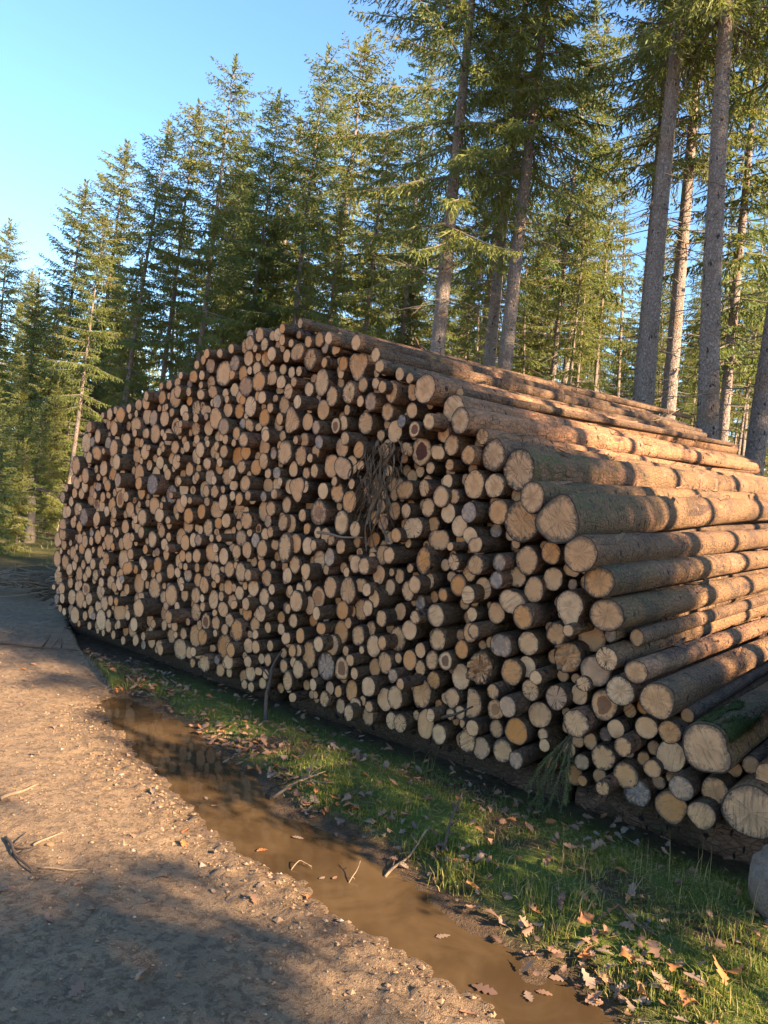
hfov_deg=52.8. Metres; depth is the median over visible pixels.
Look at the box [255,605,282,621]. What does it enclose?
log
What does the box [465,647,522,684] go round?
log
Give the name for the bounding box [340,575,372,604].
log
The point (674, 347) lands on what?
spruce tree
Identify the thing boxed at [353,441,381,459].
log
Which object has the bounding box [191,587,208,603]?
log
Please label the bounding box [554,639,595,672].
log
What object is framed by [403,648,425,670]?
log
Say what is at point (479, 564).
log
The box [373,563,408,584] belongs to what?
log
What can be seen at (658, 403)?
spruce tree
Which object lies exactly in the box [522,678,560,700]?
log
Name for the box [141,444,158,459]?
log
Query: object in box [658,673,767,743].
log
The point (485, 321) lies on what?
spruce tree
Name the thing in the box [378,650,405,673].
log
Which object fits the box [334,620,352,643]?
log
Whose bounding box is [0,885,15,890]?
oak leaf
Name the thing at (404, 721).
log
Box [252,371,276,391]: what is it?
log
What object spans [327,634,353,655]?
log
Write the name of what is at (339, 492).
log
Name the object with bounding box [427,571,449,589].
log
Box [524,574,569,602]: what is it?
log
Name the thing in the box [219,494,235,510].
log
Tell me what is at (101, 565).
log
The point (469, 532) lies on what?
log
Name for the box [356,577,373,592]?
log
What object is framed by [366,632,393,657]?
log
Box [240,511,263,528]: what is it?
log
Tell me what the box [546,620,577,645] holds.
log
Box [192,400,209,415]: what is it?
log
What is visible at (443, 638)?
log
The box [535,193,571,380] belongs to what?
spruce tree
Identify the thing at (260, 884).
oak leaf
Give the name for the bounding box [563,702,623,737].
log
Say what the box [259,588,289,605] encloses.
log
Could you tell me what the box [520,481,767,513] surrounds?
log
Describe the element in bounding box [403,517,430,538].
log
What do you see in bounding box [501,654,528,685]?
log
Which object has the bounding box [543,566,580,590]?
log
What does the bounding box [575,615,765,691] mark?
log
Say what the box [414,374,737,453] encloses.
log
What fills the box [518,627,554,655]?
log
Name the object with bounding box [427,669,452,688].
log
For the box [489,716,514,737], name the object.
log
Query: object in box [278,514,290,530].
log
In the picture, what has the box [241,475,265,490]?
log
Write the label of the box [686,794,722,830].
log
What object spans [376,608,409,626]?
log
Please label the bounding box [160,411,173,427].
log
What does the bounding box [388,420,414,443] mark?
log
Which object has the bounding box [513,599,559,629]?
log
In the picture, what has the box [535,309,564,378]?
spruce tree
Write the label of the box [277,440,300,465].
log
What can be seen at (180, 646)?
log
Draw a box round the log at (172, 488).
[166,485,179,503]
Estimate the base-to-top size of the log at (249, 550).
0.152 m
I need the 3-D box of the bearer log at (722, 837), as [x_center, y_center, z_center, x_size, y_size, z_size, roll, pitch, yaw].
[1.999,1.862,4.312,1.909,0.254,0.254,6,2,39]
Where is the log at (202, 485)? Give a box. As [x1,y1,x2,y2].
[200,481,207,496]
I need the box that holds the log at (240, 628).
[230,618,250,640]
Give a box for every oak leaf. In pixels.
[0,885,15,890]
[67,982,84,997]
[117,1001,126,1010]
[135,967,150,978]
[180,839,186,846]
[256,881,264,886]
[436,934,449,938]
[472,983,497,994]
[523,991,533,1001]
[536,989,551,995]
[545,818,555,823]
[549,974,566,981]
[578,911,594,924]
[590,839,605,850]
[619,947,630,961]
[645,939,661,957]
[667,962,682,970]
[683,972,706,984]
[713,956,728,984]
[725,964,743,973]
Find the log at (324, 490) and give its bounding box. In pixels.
[318,482,332,499]
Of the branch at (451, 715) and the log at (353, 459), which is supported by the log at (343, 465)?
the log at (353, 459)
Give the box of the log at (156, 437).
[150,424,169,443]
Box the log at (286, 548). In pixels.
[278,532,304,562]
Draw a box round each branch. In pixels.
[0,627,77,650]
[0,783,38,799]
[3,826,48,872]
[32,832,62,845]
[39,866,87,870]
[273,753,330,798]
[316,531,362,537]
[384,825,430,876]
[414,337,431,349]
[440,792,468,853]
[441,706,472,719]
[613,901,656,937]
[648,404,679,421]
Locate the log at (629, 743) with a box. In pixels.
[614,729,658,756]
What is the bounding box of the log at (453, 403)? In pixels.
[443,394,759,466]
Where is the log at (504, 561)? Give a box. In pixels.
[493,552,516,571]
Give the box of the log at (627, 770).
[613,755,645,788]
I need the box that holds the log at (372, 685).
[362,674,395,696]
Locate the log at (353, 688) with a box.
[346,678,363,700]
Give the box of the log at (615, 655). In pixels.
[596,604,767,670]
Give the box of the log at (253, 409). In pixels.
[245,396,261,417]
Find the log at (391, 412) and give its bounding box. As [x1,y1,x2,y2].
[382,403,406,421]
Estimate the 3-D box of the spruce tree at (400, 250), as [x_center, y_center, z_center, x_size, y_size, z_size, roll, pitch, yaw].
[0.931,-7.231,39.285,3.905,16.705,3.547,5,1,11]
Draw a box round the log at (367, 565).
[358,556,378,574]
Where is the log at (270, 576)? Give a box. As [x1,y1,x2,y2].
[262,569,282,586]
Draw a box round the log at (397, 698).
[387,685,414,709]
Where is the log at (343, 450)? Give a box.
[336,438,353,456]
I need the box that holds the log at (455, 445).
[444,434,475,456]
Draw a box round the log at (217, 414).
[210,407,240,429]
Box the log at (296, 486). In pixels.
[289,477,330,502]
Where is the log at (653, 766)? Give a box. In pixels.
[643,755,666,777]
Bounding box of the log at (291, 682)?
[283,669,312,690]
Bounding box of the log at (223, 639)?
[217,634,233,657]
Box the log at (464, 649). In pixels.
[455,639,480,658]
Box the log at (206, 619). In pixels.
[201,612,212,628]
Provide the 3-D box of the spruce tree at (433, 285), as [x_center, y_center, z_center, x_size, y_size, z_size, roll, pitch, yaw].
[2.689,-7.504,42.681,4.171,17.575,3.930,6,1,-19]
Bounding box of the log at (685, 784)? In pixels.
[668,764,711,800]
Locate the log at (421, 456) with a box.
[412,438,445,466]
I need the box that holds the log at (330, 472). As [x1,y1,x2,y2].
[324,454,338,477]
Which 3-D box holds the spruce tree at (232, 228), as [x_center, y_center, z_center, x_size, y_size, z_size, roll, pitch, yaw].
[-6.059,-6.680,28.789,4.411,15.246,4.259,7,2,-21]
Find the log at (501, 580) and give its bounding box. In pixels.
[490,571,513,588]
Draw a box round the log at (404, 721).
[393,708,420,732]
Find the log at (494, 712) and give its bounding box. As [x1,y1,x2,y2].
[488,690,520,718]
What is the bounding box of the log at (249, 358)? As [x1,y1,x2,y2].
[244,350,256,366]
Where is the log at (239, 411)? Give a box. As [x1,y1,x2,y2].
[235,403,244,418]
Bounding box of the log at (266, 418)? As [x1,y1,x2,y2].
[259,408,276,426]
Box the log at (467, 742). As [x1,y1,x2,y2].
[459,728,489,752]
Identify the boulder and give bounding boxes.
[748,844,767,919]
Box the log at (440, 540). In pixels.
[428,529,455,550]
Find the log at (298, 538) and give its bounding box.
[292,533,313,552]
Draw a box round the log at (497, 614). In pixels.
[488,601,512,623]
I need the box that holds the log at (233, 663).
[223,654,245,669]
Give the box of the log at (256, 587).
[248,580,268,596]
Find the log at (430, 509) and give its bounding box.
[422,498,441,517]
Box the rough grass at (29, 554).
[2,515,56,589]
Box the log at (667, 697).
[639,631,767,719]
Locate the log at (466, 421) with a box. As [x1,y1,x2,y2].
[451,406,758,470]
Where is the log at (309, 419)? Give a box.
[302,413,321,430]
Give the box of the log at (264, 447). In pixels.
[259,440,276,453]
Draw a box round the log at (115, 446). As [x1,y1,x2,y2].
[109,439,122,457]
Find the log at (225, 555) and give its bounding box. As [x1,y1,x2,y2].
[219,547,234,564]
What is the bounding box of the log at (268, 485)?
[263,478,273,490]
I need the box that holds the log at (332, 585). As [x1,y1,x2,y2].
[324,575,345,598]
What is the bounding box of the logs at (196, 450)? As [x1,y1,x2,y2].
[52,318,767,795]
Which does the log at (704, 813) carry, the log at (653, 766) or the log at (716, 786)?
the log at (716, 786)
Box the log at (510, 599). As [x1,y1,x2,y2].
[499,587,553,613]
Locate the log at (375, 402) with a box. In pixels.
[365,392,388,412]
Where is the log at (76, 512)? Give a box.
[74,502,88,514]
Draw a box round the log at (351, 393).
[342,381,366,405]
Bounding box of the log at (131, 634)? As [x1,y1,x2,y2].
[128,623,143,637]
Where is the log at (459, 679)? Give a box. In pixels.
[452,661,476,689]
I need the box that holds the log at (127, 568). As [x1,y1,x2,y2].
[122,561,138,574]
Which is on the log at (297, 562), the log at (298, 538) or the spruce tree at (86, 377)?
the log at (298, 538)
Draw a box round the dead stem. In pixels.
[260,650,282,722]
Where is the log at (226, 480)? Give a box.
[222,468,240,485]
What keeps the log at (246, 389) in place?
on the logs at (196, 450)
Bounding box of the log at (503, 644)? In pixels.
[490,626,544,656]
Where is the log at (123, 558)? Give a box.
[119,550,128,568]
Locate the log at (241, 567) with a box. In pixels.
[235,562,257,581]
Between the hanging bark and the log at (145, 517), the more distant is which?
the log at (145, 517)
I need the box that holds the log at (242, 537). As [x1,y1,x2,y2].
[236,530,251,546]
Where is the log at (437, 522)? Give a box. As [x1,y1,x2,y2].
[428,516,451,530]
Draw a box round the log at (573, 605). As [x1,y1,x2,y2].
[556,567,767,624]
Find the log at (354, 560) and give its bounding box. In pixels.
[350,554,368,573]
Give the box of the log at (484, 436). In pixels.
[476,428,767,478]
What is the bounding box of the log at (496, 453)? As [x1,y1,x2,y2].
[482,438,767,480]
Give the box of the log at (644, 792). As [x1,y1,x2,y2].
[623,775,668,806]
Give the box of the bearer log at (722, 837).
[575,781,767,863]
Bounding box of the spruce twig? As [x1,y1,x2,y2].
[523,734,574,819]
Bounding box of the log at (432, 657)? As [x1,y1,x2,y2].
[426,647,454,669]
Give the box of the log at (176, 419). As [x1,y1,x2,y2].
[171,417,182,433]
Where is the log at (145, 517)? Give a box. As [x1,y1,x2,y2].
[137,509,157,525]
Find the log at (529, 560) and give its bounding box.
[516,544,564,575]
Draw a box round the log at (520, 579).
[510,566,541,586]
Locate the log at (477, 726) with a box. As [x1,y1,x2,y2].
[466,714,491,735]
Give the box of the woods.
[0,303,767,476]
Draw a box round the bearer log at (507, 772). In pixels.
[289,698,576,803]
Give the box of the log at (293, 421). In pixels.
[285,406,312,434]
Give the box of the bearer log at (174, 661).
[69,618,289,700]
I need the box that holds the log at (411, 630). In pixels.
[402,620,436,639]
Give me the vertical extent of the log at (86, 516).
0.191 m
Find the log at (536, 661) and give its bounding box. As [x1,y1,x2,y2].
[520,650,551,677]
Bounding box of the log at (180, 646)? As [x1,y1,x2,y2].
[174,638,191,659]
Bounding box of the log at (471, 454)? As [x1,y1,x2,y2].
[461,445,484,465]
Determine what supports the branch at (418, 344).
on the logs at (196, 450)
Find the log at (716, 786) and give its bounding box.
[701,772,746,804]
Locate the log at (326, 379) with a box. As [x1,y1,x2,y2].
[315,368,338,397]
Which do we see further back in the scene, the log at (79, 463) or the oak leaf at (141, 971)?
the log at (79, 463)
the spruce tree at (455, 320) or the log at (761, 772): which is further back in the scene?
the spruce tree at (455, 320)
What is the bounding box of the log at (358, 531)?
[349,520,381,536]
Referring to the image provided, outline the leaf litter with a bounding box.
[13,595,767,1023]
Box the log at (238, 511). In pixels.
[233,504,258,519]
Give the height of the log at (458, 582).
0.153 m
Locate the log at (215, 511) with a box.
[210,500,232,517]
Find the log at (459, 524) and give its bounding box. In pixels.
[452,515,486,537]
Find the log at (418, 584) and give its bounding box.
[408,575,438,593]
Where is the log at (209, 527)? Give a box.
[203,518,215,536]
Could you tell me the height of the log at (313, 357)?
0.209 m
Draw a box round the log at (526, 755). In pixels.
[509,740,562,769]
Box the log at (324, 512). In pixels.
[311,499,338,524]
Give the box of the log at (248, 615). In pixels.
[242,609,254,620]
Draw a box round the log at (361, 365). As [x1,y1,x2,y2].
[349,353,374,381]
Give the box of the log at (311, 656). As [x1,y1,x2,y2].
[302,639,325,669]
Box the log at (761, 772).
[755,756,767,782]
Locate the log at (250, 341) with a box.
[245,335,260,351]
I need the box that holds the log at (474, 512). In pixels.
[461,501,492,522]
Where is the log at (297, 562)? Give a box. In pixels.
[289,555,313,573]
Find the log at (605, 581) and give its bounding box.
[584,549,767,597]
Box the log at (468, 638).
[463,619,489,642]
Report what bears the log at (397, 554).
on the logs at (196, 450)
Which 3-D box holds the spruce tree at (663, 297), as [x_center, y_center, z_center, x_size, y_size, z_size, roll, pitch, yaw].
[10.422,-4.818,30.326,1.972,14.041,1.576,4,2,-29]
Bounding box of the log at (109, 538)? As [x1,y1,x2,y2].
[104,533,119,550]
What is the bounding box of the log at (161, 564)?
[154,556,174,572]
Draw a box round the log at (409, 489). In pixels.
[396,480,432,500]
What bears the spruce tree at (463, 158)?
on the ground at (470, 920)
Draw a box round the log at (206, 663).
[199,652,218,671]
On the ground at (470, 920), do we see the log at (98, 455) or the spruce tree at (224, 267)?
the spruce tree at (224, 267)
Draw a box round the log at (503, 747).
[493,736,539,762]
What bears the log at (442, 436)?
on the log at (438, 452)
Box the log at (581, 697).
[571,685,605,704]
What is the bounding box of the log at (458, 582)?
[450,573,475,595]
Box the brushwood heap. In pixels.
[0,563,55,598]
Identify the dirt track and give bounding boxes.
[0,568,503,1023]
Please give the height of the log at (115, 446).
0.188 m
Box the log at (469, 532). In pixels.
[463,526,490,543]
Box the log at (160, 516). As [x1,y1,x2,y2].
[154,507,173,522]
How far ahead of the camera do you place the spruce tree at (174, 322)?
36.03 m
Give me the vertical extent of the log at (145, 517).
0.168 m
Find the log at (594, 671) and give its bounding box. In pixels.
[580,613,767,686]
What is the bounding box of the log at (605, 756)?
[591,739,626,770]
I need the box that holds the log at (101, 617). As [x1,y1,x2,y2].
[96,609,107,630]
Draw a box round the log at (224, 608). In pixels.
[218,601,238,616]
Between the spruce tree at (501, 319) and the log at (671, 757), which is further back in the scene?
the spruce tree at (501, 319)
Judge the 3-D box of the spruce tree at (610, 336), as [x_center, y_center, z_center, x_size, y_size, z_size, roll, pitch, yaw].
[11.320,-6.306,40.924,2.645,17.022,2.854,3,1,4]
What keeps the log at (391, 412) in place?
on the logs at (196, 450)
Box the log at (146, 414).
[143,410,151,424]
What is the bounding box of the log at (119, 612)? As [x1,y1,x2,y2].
[114,606,125,620]
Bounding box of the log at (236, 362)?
[230,355,244,371]
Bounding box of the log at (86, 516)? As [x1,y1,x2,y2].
[79,508,95,525]
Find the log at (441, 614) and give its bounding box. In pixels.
[427,600,466,626]
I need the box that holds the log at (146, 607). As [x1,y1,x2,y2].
[133,597,162,616]
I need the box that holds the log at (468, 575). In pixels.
[463,565,490,581]
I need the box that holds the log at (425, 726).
[417,706,447,739]
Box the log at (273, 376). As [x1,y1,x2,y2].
[267,371,280,386]
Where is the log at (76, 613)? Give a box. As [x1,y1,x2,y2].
[71,606,88,623]
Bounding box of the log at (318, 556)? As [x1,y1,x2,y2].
[313,550,326,569]
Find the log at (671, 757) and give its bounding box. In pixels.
[656,740,688,772]
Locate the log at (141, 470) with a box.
[135,464,151,478]
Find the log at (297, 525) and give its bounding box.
[287,514,312,532]
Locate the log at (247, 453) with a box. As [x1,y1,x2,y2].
[240,447,259,460]
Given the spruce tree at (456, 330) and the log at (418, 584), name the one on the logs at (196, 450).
the log at (418, 584)
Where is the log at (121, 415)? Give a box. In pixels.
[116,407,131,423]
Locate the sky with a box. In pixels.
[0,0,767,469]
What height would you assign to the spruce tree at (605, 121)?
17.616 m
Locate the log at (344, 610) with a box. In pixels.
[336,600,353,619]
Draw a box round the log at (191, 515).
[184,507,205,523]
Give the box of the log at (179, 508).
[175,498,186,512]
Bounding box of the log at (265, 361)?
[261,351,281,367]
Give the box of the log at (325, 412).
[317,400,343,421]
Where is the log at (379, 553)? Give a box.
[376,544,415,564]
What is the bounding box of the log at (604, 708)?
[591,633,767,720]
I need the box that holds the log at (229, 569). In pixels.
[224,561,235,577]
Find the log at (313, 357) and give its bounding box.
[304,348,338,371]
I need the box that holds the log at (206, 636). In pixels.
[198,628,218,644]
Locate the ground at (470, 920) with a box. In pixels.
[0,478,767,1023]
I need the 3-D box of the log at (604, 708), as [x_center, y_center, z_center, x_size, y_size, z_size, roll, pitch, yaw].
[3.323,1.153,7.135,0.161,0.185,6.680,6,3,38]
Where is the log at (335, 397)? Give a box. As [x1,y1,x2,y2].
[327,386,355,408]
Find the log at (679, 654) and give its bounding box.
[624,616,767,683]
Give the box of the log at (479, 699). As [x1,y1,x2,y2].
[466,683,492,718]
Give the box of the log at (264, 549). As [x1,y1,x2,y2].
[256,539,277,557]
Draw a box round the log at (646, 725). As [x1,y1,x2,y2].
[635,713,663,738]
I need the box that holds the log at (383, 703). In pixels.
[377,684,395,711]
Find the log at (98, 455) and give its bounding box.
[92,446,110,460]
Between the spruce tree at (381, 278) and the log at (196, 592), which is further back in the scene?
the spruce tree at (381, 278)
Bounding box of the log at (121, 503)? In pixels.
[116,490,127,508]
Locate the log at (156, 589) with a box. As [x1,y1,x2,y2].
[148,577,165,598]
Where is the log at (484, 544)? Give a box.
[468,536,511,552]
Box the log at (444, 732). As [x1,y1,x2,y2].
[432,720,462,744]
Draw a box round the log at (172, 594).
[165,583,182,605]
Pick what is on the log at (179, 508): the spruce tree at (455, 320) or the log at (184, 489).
the log at (184, 489)
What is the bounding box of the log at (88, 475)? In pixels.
[81,467,102,483]
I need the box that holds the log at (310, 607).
[305,596,314,614]
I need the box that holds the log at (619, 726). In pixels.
[607,714,642,738]
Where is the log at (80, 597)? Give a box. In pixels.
[75,590,85,608]
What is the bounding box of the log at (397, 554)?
[383,546,420,563]
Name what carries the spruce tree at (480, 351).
on the ground at (470, 920)
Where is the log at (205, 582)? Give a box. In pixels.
[199,576,218,593]
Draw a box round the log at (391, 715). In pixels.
[386,704,417,729]
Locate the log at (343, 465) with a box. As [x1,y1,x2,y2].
[334,456,363,479]
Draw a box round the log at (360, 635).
[352,624,369,645]
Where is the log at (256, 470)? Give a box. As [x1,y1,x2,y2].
[251,459,264,475]
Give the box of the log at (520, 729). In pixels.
[504,712,539,745]
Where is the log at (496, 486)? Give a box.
[485,473,512,497]
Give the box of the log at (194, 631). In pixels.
[190,624,199,645]
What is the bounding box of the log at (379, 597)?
[369,588,408,607]
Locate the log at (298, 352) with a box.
[290,343,308,362]
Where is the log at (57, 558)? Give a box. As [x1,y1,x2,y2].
[53,550,63,566]
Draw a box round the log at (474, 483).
[464,469,503,498]
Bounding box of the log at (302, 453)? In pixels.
[295,446,320,466]
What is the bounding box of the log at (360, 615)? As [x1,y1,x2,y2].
[355,598,375,619]
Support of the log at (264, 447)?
on the logs at (196, 450)
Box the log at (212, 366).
[206,359,221,373]
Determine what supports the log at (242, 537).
on the logs at (196, 450)
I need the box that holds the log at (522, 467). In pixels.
[503,448,767,492]
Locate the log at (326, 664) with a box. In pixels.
[318,651,343,680]
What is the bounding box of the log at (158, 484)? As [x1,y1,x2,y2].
[147,474,174,494]
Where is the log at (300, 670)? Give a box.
[293,659,310,678]
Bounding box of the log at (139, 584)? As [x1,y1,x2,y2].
[134,574,148,593]
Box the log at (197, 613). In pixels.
[191,603,211,620]
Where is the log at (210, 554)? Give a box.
[206,542,224,562]
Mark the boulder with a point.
(758, 871)
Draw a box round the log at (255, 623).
[250,617,277,631]
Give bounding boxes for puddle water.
[96,697,613,1023]
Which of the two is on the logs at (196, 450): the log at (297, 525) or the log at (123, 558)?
the log at (123, 558)
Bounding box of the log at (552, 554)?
[541,542,565,564]
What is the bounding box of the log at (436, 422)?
[423,413,451,431]
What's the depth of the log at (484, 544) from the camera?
5.01 m
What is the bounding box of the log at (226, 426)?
[218,418,239,434]
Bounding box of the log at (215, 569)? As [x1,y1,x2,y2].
[210,563,224,580]
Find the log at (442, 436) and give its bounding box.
[438,427,760,473]
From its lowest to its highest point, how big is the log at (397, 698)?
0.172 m
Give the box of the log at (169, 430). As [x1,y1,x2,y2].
[164,428,173,444]
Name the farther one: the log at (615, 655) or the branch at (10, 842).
the log at (615, 655)
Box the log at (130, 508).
[126,502,135,517]
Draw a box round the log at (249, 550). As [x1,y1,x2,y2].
[242,541,257,558]
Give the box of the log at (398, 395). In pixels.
[386,380,421,405]
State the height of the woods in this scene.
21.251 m
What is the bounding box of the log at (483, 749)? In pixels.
[473,733,505,759]
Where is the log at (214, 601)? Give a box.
[209,589,220,608]
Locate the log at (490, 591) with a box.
[475,576,513,599]
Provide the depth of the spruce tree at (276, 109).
24.55 m
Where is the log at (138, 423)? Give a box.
[131,417,151,430]
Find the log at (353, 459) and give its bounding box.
[348,455,382,475]
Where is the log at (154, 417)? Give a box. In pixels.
[149,410,161,425]
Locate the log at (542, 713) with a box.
[528,698,562,727]
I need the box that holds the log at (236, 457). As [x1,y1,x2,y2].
[232,446,243,464]
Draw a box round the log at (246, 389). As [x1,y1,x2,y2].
[239,376,255,396]
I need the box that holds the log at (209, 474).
[205,470,221,483]
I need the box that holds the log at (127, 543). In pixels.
[123,532,142,550]
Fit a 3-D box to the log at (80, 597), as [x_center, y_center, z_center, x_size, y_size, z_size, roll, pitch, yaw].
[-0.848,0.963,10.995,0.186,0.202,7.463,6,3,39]
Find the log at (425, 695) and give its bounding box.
[413,678,454,708]
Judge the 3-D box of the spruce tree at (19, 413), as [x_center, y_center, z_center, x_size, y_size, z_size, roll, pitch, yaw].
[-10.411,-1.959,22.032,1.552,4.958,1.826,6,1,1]
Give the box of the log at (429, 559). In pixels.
[416,546,450,574]
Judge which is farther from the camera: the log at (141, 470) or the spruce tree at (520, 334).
the spruce tree at (520, 334)
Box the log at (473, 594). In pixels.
[461,584,498,604]
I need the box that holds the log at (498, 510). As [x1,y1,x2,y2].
[488,499,515,524]
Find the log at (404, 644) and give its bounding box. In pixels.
[390,625,429,651]
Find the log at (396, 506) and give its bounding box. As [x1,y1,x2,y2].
[389,501,407,519]
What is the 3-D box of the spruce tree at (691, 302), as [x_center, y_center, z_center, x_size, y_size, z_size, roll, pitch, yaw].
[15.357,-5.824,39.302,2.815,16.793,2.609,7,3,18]
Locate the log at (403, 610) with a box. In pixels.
[394,601,415,620]
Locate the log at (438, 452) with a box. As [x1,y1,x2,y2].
[431,445,461,459]
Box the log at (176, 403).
[169,387,186,408]
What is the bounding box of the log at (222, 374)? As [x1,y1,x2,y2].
[216,360,240,387]
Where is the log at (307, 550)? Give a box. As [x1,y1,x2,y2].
[302,536,316,554]
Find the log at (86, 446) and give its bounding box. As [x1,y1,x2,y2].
[82,433,92,452]
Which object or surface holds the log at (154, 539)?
on the logs at (196, 450)
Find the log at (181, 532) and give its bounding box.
[176,527,187,543]
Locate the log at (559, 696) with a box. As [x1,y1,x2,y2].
[546,680,574,710]
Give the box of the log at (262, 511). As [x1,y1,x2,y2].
[259,502,266,521]
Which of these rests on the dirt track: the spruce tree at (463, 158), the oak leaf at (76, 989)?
the oak leaf at (76, 989)
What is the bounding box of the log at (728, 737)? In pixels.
[682,682,767,773]
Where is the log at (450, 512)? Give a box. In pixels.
[441,503,462,523]
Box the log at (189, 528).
[183,521,195,533]
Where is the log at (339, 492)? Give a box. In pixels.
[331,482,350,502]
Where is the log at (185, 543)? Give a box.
[180,534,205,550]
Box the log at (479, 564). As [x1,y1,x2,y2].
[467,552,506,574]
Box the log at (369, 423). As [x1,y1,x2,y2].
[358,412,384,435]
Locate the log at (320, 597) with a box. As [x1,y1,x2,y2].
[312,585,335,605]
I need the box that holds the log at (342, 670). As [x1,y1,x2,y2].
[335,656,368,679]
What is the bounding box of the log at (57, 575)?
[54,569,67,584]
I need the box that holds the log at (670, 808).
[654,787,700,824]
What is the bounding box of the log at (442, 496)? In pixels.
[433,485,463,507]
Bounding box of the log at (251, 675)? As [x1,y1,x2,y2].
[245,665,264,681]
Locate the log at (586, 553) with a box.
[564,528,767,572]
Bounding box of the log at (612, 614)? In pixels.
[589,571,767,631]
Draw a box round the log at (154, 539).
[148,530,162,547]
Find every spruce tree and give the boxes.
[0,217,39,432]
[0,268,49,436]
[0,282,53,454]
[0,356,36,516]
[0,379,18,538]
[0,405,26,555]
[0,438,40,552]
[1,179,120,453]
[1,294,81,528]
[2,272,53,431]
[2,341,21,474]
[2,457,22,533]
[8,282,78,455]
[10,403,61,538]
[15,380,69,534]
[35,208,130,531]
[36,354,86,530]
[46,139,159,443]
[63,283,127,459]
[69,301,110,455]
[70,248,158,455]
[76,118,201,421]
[95,227,129,344]
[116,98,224,397]
[134,53,277,387]
[140,218,203,389]
[160,129,271,373]
[167,257,211,371]
[178,183,259,348]
[181,171,261,358]
[187,221,213,361]
[189,86,311,343]
[208,112,329,349]
[211,173,270,342]
[226,42,367,338]
[229,207,292,344]
[230,224,289,343]
[276,30,408,326]
[280,153,336,326]
[281,204,317,324]
[293,200,372,327]
[315,0,599,354]
[316,78,428,341]
[338,289,369,330]
[341,183,401,328]
[345,197,424,338]
[350,27,469,356]
[382,223,436,344]
[384,151,437,350]
[392,255,432,348]
[415,191,472,356]
[418,0,622,366]
[418,214,461,346]
[420,237,467,344]
[424,56,569,370]
[429,292,460,355]
[440,0,636,370]
[446,190,491,359]
[448,275,461,355]
[449,292,471,357]
[450,233,481,356]
[451,211,500,365]
[451,276,482,360]
[452,260,481,359]
[473,287,505,362]
[495,292,504,366]
[498,210,554,375]
[501,246,552,368]
[506,17,645,386]
[512,216,573,381]
[512,260,545,371]
[513,186,562,372]
[535,0,617,380]
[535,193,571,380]
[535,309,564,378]
[537,205,579,379]
[543,183,609,390]
[557,0,759,399]
[558,191,610,386]
[559,189,616,386]
[559,205,606,389]
[569,0,767,413]
[572,336,593,389]
[573,302,605,392]
[575,222,624,394]
[580,140,633,393]
[580,241,627,395]
[595,166,642,396]
[598,0,767,419]
[602,321,637,399]
[606,314,636,398]
[610,261,665,399]
[613,298,665,414]
[614,0,767,439]
[622,320,663,413]
[625,216,673,412]
[628,221,685,414]
[628,334,664,403]
[646,0,767,444]
[654,303,683,414]
[654,318,662,413]
[655,242,688,401]
[662,240,703,421]
[675,282,725,427]
[676,323,697,422]
[676,335,696,424]
[677,208,705,426]
[677,258,702,426]
[681,0,767,475]
[690,267,744,438]
[690,279,736,423]
[694,189,744,373]
[694,308,742,439]
[696,244,757,423]
[726,193,767,455]
[729,291,753,443]
[730,246,767,454]
[731,250,767,474]
[732,277,766,475]
[733,369,766,464]
[740,326,766,472]
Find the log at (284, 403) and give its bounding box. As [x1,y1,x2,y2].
[279,396,293,412]
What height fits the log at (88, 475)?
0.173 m
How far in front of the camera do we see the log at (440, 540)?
5.31 m
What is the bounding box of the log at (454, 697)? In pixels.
[444,687,467,707]
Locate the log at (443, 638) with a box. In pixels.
[430,622,465,650]
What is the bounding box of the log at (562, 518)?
[534,493,767,543]
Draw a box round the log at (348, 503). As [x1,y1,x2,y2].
[342,490,376,513]
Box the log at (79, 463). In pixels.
[72,456,87,474]
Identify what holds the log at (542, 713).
on the logs at (196, 450)
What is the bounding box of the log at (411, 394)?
[408,384,419,402]
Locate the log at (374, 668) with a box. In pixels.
[369,657,382,674]
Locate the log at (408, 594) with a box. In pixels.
[402,580,430,600]
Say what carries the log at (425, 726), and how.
on the bearer log at (507, 772)
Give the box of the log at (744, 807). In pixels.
[721,772,767,839]
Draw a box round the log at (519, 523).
[504,500,767,542]
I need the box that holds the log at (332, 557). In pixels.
[324,547,356,566]
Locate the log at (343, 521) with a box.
[335,510,370,534]
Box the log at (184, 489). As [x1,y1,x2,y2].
[179,486,190,495]
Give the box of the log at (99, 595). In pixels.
[97,585,106,600]
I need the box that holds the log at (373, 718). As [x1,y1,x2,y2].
[362,709,388,725]
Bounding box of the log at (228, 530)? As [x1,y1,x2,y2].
[224,528,235,545]
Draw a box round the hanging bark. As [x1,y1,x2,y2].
[345,438,406,551]
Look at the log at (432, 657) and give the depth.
5.25 m
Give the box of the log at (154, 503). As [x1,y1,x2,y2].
[149,497,161,514]
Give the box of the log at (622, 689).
[606,614,767,705]
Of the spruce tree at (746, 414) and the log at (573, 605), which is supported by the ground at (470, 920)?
the spruce tree at (746, 414)
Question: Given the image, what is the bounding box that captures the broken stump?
[8,476,60,542]
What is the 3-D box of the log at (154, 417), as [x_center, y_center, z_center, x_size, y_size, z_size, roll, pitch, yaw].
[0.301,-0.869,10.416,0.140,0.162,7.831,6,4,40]
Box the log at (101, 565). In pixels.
[99,559,113,571]
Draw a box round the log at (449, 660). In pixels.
[438,649,470,670]
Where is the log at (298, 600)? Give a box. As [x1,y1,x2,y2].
[290,590,311,611]
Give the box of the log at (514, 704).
[499,690,545,717]

